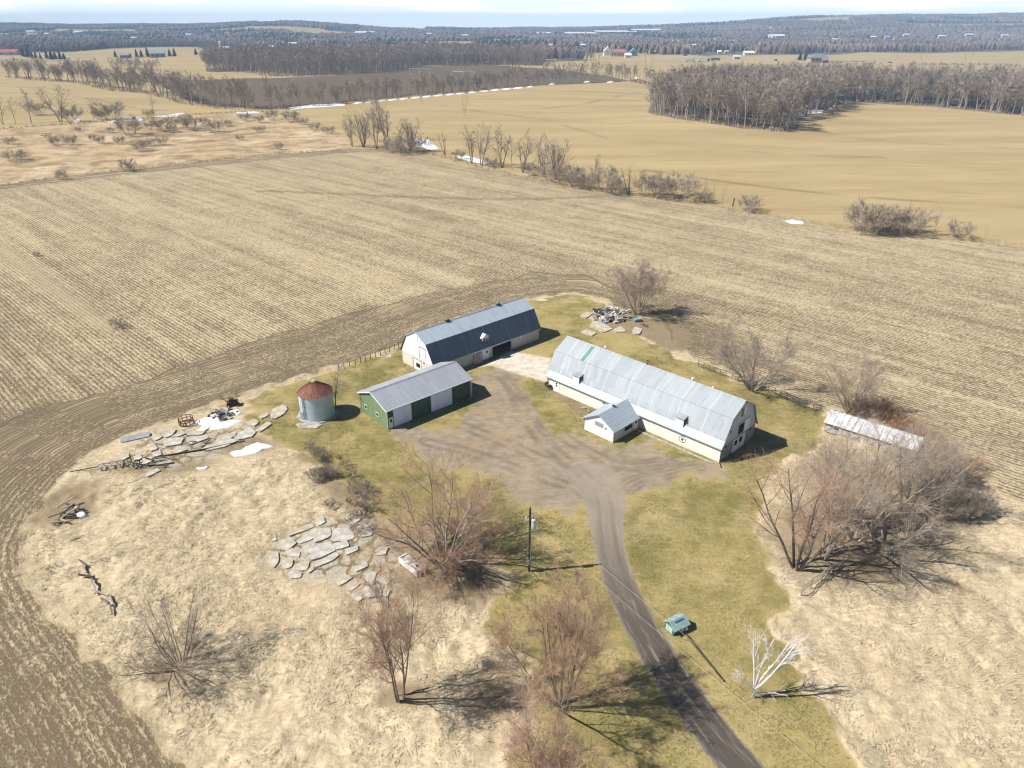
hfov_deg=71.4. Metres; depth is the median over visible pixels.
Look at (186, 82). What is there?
bare tree
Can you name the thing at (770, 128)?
scrub
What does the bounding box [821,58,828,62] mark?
garage
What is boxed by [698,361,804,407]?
rail fence
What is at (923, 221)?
shrub
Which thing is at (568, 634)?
bare tree
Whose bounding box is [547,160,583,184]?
shrub
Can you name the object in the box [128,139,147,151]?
shrub
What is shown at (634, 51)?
house
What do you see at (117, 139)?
shrub
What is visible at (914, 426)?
shrub
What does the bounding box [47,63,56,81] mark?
bare tree
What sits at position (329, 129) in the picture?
shrub
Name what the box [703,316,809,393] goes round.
bare tree
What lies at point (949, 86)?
bare tree
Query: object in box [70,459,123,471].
farm implement
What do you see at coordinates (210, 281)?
crop field
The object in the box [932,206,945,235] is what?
bare tree
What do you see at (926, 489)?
shrub
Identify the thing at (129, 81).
bare tree
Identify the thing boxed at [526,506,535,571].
utility pole
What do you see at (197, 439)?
concrete slab
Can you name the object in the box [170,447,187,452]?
concrete slab
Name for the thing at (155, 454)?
concrete slab
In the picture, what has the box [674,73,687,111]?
bare tree
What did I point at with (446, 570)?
shrub
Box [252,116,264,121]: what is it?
shrub
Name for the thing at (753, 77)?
bare tree
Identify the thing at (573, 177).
shrub
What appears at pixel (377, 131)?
bare tree
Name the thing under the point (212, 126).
shrub
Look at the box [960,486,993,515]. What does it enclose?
shrub
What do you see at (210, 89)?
bare tree
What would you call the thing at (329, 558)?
concrete slab
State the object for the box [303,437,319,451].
shrub
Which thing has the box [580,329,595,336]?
concrete slab
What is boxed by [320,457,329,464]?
shrub
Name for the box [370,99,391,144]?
bare tree
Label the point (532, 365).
concrete apron
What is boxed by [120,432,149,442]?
roof sheet
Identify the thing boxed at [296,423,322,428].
concrete slab
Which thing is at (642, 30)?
building
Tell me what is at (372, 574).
concrete slab
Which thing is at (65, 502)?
beam
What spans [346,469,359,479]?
shrub
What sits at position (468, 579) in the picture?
shrub
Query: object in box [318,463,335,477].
shrub
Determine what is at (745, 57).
road
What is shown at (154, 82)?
bare tree
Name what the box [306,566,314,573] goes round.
concrete slab
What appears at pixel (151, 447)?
concrete slab
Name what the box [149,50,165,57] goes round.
barn
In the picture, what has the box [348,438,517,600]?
bare tree
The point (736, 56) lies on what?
shed
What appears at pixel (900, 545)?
bare tree
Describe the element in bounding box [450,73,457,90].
bare tree
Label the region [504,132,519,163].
bare tree
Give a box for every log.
[160,440,244,456]
[686,635,724,681]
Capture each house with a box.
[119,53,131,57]
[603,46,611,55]
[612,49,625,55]
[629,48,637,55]
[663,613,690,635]
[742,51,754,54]
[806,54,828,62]
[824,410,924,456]
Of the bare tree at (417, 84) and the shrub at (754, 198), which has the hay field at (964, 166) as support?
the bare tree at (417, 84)
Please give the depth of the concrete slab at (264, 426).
112.56 m
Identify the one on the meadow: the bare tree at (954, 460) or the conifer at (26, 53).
the bare tree at (954, 460)
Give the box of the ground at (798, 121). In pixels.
[24,46,1022,129]
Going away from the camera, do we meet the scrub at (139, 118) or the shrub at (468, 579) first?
the shrub at (468, 579)
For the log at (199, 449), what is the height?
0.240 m
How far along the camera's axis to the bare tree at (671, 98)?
494.01 m
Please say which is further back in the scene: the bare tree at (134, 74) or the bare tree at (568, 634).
the bare tree at (134, 74)
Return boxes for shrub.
[0,136,20,143]
[0,148,29,160]
[21,100,51,114]
[47,136,59,144]
[51,104,87,121]
[53,168,68,179]
[60,134,76,144]
[90,98,126,119]
[90,109,110,119]
[92,133,105,142]
[107,315,126,327]
[109,113,146,135]
[112,136,125,144]
[115,158,136,171]
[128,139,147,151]
[133,137,155,145]
[141,109,155,115]
[142,120,154,128]
[146,114,170,130]
[155,135,168,144]
[162,114,192,128]
[163,121,176,132]
[181,116,200,129]
[198,117,207,122]
[202,117,228,131]
[234,134,245,139]
[237,112,250,120]
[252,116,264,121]
[252,126,265,132]
[263,109,277,119]
[274,142,283,149]
[279,110,299,121]
[295,117,309,124]
[302,466,322,481]
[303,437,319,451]
[307,122,319,129]
[307,466,326,479]
[312,446,325,459]
[312,446,326,456]
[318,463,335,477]
[320,125,335,133]
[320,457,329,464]
[322,496,337,507]
[324,461,341,476]
[338,457,352,468]
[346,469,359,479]
[346,485,359,495]
[347,477,358,489]
[349,489,370,504]
[349,520,365,530]
[356,477,371,489]
[356,480,376,496]
[360,509,369,515]
[362,502,375,509]
[378,134,403,151]
[388,134,419,153]
[406,135,434,150]
[428,540,442,555]
[431,538,449,552]
[438,565,458,575]
[450,149,468,159]
[456,558,482,572]
[460,567,479,584]
[463,561,485,577]
[466,536,486,548]
[473,548,485,559]
[481,155,502,166]
[518,160,549,175]
[536,162,559,179]
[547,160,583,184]
[561,168,594,187]
[575,173,600,189]
[584,164,627,191]
[604,177,628,194]
[626,170,674,198]
[643,175,681,196]
[655,168,704,199]
[694,187,713,202]
[738,194,762,212]
[840,200,888,232]
[844,393,870,415]
[845,192,903,233]
[853,396,877,413]
[862,202,910,233]
[864,405,888,419]
[870,395,893,413]
[871,396,901,412]
[879,402,905,422]
[883,208,920,233]
[888,414,915,431]
[889,205,939,236]
[889,418,909,430]
[890,417,923,432]
[896,418,927,434]
[902,420,924,432]
[910,480,947,499]
[922,433,950,449]
[931,469,961,489]
[934,494,969,518]
[938,486,976,512]
[939,442,958,453]
[947,217,978,238]
[948,479,968,494]
[950,457,981,483]
[950,464,983,484]
[950,494,983,520]
[957,454,982,470]
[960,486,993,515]
[968,453,991,470]
[970,486,1002,513]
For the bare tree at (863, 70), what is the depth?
625.55 m
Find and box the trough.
[633,317,641,321]
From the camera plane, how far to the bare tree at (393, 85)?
617.72 m
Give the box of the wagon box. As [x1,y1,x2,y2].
[398,553,424,576]
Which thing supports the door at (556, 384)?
in the gambrel barn at (709, 422)
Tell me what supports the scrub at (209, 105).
on the hay field at (964, 166)
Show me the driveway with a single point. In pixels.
(599, 485)
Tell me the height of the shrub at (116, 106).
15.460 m
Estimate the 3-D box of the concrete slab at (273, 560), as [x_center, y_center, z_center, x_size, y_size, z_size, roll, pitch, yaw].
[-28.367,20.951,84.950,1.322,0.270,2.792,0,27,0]
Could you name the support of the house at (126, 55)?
on the hay field at (964, 166)
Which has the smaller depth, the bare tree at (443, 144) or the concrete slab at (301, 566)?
the concrete slab at (301, 566)
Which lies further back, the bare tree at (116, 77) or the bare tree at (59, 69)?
the bare tree at (59, 69)
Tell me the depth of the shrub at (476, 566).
82.37 m
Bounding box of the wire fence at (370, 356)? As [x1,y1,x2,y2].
[338,344,398,369]
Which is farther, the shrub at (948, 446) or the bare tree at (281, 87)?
the bare tree at (281, 87)
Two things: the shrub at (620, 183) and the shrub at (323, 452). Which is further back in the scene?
the shrub at (620, 183)
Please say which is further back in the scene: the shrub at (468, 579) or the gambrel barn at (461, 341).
the gambrel barn at (461, 341)
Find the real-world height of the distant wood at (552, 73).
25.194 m
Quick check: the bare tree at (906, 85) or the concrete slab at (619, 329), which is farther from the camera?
the bare tree at (906, 85)
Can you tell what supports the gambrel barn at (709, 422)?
on the lawn at (558, 318)
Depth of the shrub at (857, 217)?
217.55 m
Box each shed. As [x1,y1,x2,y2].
[356,361,472,429]
[733,55,740,58]
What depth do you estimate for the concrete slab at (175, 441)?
108.45 m
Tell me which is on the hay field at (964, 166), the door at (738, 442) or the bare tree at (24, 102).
the bare tree at (24, 102)
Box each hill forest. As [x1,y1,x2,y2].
[0,12,1023,41]
[0,14,1023,38]
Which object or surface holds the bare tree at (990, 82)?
on the hay field at (964, 166)
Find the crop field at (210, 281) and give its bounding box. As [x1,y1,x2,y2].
[0,149,1023,767]
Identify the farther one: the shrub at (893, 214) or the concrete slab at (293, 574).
the shrub at (893, 214)
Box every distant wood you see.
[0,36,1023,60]
[12,37,1016,61]
[106,55,160,70]
[197,40,547,76]
[498,60,637,86]
[546,58,656,79]
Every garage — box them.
[624,53,631,57]
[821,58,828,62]
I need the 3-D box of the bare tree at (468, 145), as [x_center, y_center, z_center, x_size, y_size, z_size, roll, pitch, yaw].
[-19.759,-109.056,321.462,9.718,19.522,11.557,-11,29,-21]
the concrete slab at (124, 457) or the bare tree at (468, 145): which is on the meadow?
the concrete slab at (124, 457)
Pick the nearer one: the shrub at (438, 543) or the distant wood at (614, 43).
the shrub at (438, 543)
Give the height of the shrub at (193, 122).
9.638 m
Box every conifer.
[23,48,29,57]
[48,50,54,59]
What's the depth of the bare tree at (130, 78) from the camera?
666.42 m
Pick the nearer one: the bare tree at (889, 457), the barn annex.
the bare tree at (889, 457)
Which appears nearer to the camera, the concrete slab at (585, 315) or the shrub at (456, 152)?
the concrete slab at (585, 315)
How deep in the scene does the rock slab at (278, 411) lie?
117.13 m
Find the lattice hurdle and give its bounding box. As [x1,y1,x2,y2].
[473,352,482,363]
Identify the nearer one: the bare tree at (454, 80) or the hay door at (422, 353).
the hay door at (422, 353)
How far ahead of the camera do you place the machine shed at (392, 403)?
116.04 m
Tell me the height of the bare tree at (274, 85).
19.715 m
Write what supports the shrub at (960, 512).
on the meadow
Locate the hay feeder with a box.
[177,414,193,426]
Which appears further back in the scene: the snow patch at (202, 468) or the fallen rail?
the snow patch at (202, 468)
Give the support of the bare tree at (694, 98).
on the ground at (798, 121)
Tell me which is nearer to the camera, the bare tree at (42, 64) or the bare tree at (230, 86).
the bare tree at (230, 86)
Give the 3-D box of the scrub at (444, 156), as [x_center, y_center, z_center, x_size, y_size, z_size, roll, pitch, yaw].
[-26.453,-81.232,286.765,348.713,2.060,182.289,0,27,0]
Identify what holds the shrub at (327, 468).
on the lawn at (558, 318)
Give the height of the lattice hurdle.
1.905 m
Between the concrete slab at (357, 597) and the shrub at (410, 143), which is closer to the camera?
the concrete slab at (357, 597)
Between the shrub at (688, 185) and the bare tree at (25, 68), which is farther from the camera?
the bare tree at (25, 68)
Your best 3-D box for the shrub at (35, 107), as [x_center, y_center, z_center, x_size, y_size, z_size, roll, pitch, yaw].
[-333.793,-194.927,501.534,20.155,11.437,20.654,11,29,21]
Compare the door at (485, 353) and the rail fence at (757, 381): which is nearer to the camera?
the rail fence at (757, 381)
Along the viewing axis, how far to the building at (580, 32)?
3357.97 m
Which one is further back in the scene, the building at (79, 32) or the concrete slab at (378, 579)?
the building at (79, 32)
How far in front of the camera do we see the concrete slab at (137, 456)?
104.80 m
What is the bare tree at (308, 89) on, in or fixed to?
on the hay field at (964, 166)
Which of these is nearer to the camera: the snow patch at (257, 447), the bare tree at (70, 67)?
the snow patch at (257, 447)
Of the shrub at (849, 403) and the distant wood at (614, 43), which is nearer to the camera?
the shrub at (849, 403)
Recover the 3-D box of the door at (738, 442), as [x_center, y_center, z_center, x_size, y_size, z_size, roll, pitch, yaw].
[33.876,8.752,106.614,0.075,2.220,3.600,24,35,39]
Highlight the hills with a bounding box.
[1,17,1023,42]
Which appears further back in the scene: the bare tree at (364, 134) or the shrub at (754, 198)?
the bare tree at (364, 134)
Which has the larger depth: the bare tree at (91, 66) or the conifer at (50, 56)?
the conifer at (50, 56)
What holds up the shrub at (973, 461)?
on the meadow
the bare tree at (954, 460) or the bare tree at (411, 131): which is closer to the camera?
the bare tree at (954, 460)
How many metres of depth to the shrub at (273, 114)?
485.78 m
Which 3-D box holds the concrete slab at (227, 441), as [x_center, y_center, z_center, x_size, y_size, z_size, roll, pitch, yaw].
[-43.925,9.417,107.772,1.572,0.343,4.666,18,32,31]
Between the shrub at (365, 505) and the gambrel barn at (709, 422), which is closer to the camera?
the shrub at (365, 505)
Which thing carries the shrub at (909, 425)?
on the meadow
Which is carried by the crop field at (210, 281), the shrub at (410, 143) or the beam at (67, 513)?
the shrub at (410, 143)
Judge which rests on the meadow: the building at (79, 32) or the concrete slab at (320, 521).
the concrete slab at (320, 521)
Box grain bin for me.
[296,379,339,423]
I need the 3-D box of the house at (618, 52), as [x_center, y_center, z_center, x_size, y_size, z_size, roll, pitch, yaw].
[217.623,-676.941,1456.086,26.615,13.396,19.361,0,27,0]
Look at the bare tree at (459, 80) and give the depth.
665.69 m
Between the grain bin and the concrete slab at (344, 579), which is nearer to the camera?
the concrete slab at (344, 579)
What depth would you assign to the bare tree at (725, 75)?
473.49 m
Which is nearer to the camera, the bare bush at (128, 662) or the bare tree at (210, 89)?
the bare bush at (128, 662)
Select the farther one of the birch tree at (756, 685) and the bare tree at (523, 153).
the bare tree at (523, 153)
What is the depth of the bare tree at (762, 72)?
486.54 m
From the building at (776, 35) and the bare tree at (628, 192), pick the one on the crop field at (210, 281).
the bare tree at (628, 192)
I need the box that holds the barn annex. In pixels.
[582,399,640,442]
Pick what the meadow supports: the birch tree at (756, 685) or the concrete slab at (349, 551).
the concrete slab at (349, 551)
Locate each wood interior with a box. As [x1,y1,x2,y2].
[5,54,274,108]
[261,70,500,105]
[644,60,860,129]
[843,60,1023,115]
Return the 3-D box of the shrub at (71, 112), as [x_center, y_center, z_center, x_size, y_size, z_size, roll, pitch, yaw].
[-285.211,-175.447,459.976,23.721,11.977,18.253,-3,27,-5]
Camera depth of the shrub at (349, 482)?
98.02 m
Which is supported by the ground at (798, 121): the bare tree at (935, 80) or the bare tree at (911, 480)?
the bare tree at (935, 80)
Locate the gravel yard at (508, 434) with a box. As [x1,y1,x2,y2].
[392,367,730,514]
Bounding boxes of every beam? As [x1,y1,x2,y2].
[56,496,74,507]
[61,505,78,517]
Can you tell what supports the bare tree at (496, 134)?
on the hay field at (964, 166)
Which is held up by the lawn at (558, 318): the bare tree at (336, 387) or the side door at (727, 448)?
the bare tree at (336, 387)
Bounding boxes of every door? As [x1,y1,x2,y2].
[388,417,392,428]
[393,403,411,426]
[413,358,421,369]
[419,347,425,360]
[430,388,452,411]
[482,348,488,360]
[554,380,558,392]
[634,420,637,429]
[725,445,729,457]
[731,432,745,452]
[743,417,750,431]
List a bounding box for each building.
[72,31,87,33]
[355,31,370,33]
[564,32,596,34]
[595,30,630,33]
[631,29,651,31]
[767,34,784,37]
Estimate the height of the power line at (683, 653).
0.578 m
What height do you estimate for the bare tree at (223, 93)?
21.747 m
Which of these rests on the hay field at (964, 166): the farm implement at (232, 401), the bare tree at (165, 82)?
the bare tree at (165, 82)
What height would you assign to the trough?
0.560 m
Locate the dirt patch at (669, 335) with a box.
[551,316,694,415]
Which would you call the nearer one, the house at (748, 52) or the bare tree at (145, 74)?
the bare tree at (145, 74)
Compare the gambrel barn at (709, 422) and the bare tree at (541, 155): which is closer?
the gambrel barn at (709, 422)
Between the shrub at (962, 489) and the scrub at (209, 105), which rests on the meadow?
the shrub at (962, 489)
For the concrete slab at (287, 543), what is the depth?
87.40 m
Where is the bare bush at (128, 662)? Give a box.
[92,570,243,702]
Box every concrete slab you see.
[120,453,128,460]
[133,454,142,461]
[142,456,151,463]
[144,468,159,477]
[146,442,157,451]
[151,434,162,440]
[151,450,161,457]
[162,429,175,437]
[163,437,183,446]
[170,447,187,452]
[171,431,185,437]
[187,431,204,435]
[187,435,208,444]
[201,431,236,449]
[205,438,237,451]
[234,427,255,440]
[245,419,258,426]
[255,422,271,431]
[258,412,268,418]
[268,551,278,567]
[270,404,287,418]
[279,537,295,550]
[281,548,299,557]
[281,558,292,569]
[287,523,313,536]
[287,569,301,578]
[295,561,309,571]
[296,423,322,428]
[296,529,317,543]
[302,543,315,553]
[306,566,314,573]
[308,542,335,560]
[313,528,331,542]
[314,552,338,567]
[316,516,325,525]
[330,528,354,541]
[333,540,348,549]
[334,575,351,585]
[344,582,359,591]
[345,546,357,555]
[346,514,359,523]
[350,592,362,600]
[353,561,367,571]
[354,524,371,537]
[363,585,380,598]
[366,571,375,585]
[375,546,387,555]
[377,576,388,584]
[580,312,592,318]
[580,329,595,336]
[589,321,601,328]
[595,323,611,332]
[612,326,625,332]
[632,327,641,334]
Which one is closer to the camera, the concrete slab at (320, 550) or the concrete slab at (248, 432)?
the concrete slab at (320, 550)
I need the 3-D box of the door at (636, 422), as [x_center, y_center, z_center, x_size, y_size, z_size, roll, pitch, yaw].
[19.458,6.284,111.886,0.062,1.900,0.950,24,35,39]
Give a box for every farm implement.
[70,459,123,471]
[124,457,140,467]
[219,396,239,407]
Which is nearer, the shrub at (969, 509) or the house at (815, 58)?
the shrub at (969, 509)
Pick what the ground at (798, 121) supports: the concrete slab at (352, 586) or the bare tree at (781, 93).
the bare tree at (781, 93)
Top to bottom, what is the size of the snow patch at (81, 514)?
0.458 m
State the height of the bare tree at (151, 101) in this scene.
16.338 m
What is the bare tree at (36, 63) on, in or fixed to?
on the hay field at (964, 166)
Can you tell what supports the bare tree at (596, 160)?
on the hay field at (964, 166)
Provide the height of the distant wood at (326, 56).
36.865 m
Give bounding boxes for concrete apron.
[484,351,551,381]
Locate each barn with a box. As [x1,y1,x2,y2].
[0,49,20,54]
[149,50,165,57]
[400,297,540,369]
[546,335,757,467]
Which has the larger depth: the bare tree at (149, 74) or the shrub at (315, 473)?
the bare tree at (149, 74)
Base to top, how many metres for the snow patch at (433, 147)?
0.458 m
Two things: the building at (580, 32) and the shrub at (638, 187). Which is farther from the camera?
the building at (580, 32)
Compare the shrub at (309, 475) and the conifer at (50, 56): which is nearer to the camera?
the shrub at (309, 475)
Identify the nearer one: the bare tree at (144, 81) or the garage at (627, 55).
the bare tree at (144, 81)
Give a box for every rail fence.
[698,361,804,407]
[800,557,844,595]
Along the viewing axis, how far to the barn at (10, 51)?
1479.95 m
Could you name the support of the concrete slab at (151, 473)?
on the meadow
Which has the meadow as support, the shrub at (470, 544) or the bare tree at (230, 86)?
the shrub at (470, 544)
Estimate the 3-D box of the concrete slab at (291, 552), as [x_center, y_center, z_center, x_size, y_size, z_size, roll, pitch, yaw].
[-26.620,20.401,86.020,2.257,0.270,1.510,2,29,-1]
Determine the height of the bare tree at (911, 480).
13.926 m
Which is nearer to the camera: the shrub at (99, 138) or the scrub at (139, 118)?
the shrub at (99, 138)
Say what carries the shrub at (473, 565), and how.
on the meadow
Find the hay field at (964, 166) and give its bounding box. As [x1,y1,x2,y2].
[0,43,1023,245]
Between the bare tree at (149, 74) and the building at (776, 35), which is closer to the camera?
the bare tree at (149, 74)
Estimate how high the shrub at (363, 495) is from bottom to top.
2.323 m
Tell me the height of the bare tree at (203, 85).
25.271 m
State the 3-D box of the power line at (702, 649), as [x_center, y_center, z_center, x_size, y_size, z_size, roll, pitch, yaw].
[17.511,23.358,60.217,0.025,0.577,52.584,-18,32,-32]
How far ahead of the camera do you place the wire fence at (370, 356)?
135.32 m
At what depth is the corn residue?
119.88 m
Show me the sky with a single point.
(419, 14)
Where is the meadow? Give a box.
[18,291,1023,767]
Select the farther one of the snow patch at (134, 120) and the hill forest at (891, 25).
the hill forest at (891, 25)
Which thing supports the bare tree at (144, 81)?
on the hay field at (964, 166)
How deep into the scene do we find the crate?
152.58 m
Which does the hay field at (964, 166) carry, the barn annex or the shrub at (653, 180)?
the shrub at (653, 180)
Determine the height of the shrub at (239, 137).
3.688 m
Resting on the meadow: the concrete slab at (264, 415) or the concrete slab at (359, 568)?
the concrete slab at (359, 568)
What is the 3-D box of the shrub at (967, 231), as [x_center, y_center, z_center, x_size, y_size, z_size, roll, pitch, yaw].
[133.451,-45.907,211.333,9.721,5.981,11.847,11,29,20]
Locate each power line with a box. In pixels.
[533,524,818,765]
[535,510,848,766]
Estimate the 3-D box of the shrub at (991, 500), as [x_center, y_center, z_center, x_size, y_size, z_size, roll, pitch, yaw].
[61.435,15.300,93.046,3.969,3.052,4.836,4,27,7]
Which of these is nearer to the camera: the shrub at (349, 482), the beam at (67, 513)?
the beam at (67, 513)
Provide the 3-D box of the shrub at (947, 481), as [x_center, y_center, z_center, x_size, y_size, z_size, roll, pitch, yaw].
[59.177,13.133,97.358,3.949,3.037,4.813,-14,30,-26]
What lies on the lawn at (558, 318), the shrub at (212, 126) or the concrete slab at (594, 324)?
the concrete slab at (594, 324)
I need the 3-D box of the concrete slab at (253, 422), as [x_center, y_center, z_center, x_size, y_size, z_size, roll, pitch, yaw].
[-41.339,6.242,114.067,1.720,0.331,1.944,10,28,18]
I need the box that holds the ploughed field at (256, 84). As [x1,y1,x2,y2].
[165,64,629,108]
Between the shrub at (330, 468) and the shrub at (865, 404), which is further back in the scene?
the shrub at (865, 404)
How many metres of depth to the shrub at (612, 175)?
269.90 m
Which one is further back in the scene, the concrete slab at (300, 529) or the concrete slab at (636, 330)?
the concrete slab at (636, 330)
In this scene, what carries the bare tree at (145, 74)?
on the hay field at (964, 166)
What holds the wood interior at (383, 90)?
on the hay field at (964, 166)
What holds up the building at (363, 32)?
on the hills
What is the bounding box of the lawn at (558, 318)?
[244,294,861,767]
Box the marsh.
[0,112,354,184]
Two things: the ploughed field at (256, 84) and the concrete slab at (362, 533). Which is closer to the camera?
the concrete slab at (362, 533)
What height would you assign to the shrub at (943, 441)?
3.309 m
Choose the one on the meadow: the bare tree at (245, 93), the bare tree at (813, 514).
the bare tree at (813, 514)
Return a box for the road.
[549,56,1020,66]
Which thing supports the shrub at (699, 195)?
on the hay field at (964, 166)
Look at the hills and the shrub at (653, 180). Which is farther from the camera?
the hills
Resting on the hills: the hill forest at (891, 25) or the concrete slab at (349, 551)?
the hill forest at (891, 25)
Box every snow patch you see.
[76,511,87,518]
[122,117,142,120]
[153,113,184,116]
[196,416,243,430]
[196,466,208,469]
[220,409,241,416]
[230,442,272,456]
[236,111,259,113]
[290,103,344,109]
[416,139,438,149]
[454,155,487,163]
[786,220,804,223]
[804,110,823,113]
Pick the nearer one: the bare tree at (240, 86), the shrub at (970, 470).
the shrub at (970, 470)
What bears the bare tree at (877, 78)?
on the ground at (798, 121)
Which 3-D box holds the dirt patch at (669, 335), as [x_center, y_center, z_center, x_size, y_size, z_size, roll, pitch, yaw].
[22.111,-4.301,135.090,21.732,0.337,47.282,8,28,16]
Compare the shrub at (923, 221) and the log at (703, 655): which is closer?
the log at (703, 655)
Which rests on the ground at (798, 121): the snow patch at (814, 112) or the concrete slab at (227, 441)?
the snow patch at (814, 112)
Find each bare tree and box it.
[0,59,10,76]
[6,59,19,76]
[6,98,16,123]
[8,62,19,77]
[10,88,34,122]
[22,61,29,77]
[30,56,47,80]
[32,57,46,78]
[34,85,77,121]
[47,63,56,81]
[55,61,64,75]
[65,58,75,80]
[77,59,90,84]
[82,60,99,85]
[86,60,101,86]
[113,70,121,89]
[115,64,136,90]
[123,74,134,91]
[126,65,140,91]
[126,66,134,92]
[136,67,152,92]
[138,70,148,91]
[140,62,162,91]
[145,70,158,95]
[146,93,157,111]
[149,73,157,91]
[158,73,172,96]
[174,80,182,102]
[180,70,195,104]
[180,81,194,102]
[197,73,206,104]
[203,76,215,104]
[214,78,222,104]
[215,79,225,105]
[221,76,237,105]
[234,77,254,108]
[234,83,242,106]
[241,79,250,109]
[259,72,273,108]
[265,83,272,106]
[271,82,281,107]
[278,83,283,99]
[286,83,294,103]
[302,81,314,103]
[315,78,326,100]
[329,362,349,408]
[334,553,451,710]
[340,112,355,145]
[345,107,371,146]
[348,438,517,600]
[364,95,388,147]
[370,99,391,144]
[379,73,391,97]
[389,75,396,94]
[391,118,405,150]
[394,77,398,95]
[400,117,424,150]
[412,78,420,89]
[437,135,445,154]
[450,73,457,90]
[455,74,464,91]
[459,125,477,163]
[463,70,469,85]
[469,122,493,165]
[481,556,631,716]
[489,122,511,167]
[490,664,616,767]
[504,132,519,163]
[512,126,534,172]
[534,132,554,169]
[542,137,572,179]
[586,152,610,188]
[603,256,671,314]
[621,163,633,195]
[656,75,673,114]
[662,82,675,112]
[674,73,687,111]
[681,73,696,117]
[684,79,707,113]
[697,78,707,117]
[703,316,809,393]
[716,69,732,102]
[729,429,912,571]
[747,76,764,124]
[748,68,755,113]
[756,96,781,129]
[757,65,768,78]
[762,82,798,127]
[768,427,902,560]
[772,77,789,124]
[784,406,982,541]
[785,75,797,125]
[799,407,956,534]
[802,85,820,116]
[806,347,895,414]
[822,467,957,589]
[856,61,867,94]
[864,67,874,94]
[869,67,885,101]
[871,418,1012,516]
[885,419,978,492]
[900,74,912,100]
[902,197,920,231]
[930,69,942,99]
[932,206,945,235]
[938,69,963,105]
[938,75,957,104]
[972,70,1006,110]
[979,62,999,97]
[990,78,1001,112]
[997,75,1017,111]
[1001,86,1023,113]
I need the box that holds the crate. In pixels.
[615,317,623,321]
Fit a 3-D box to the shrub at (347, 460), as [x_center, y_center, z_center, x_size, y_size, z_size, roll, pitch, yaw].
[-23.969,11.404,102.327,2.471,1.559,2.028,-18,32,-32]
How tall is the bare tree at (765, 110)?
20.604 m
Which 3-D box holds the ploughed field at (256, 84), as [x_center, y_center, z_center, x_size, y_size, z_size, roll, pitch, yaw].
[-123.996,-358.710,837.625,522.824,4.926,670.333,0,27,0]
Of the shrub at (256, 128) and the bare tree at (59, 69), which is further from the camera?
the bare tree at (59, 69)
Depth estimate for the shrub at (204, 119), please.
460.10 m
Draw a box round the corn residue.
[1,388,81,424]
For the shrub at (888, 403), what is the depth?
115.50 m
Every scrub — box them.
[0,110,298,128]
[2,148,1020,244]
[5,75,503,109]
[630,79,652,84]
[651,99,1023,131]
[909,61,1017,66]
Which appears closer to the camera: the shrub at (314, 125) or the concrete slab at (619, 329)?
the concrete slab at (619, 329)
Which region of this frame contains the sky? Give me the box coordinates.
[0,0,1023,28]
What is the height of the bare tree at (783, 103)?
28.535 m
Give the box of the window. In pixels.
[624,423,632,431]
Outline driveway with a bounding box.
[558,460,765,767]
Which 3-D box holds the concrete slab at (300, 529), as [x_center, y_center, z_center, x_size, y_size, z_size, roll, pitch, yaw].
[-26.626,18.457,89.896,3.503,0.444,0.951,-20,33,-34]
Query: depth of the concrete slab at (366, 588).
80.01 m
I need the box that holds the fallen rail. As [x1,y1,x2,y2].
[91,589,109,595]
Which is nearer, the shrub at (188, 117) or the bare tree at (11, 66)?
the shrub at (188, 117)
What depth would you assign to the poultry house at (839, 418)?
108.72 m
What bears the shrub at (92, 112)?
on the hay field at (964, 166)
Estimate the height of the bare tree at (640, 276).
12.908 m
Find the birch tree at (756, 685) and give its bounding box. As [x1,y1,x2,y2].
[732,621,815,699]
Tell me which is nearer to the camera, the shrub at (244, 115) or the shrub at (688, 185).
the shrub at (688, 185)
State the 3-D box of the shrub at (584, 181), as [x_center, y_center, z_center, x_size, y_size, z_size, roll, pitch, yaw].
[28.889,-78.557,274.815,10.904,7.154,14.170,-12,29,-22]
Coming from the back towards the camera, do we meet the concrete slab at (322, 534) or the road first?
the road
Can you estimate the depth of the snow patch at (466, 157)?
336.05 m
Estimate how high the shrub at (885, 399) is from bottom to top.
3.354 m
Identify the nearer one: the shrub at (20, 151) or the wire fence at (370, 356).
the wire fence at (370, 356)
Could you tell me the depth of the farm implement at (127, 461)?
102.74 m
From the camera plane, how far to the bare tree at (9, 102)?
446.62 m
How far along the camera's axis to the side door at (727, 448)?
104.58 m
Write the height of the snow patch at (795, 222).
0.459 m
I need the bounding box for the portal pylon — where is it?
[410,67,429,75]
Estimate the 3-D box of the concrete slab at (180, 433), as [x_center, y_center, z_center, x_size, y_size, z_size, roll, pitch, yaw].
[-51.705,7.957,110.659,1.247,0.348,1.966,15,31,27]
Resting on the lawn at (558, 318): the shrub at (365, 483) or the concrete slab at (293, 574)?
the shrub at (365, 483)
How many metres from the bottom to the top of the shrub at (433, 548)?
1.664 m

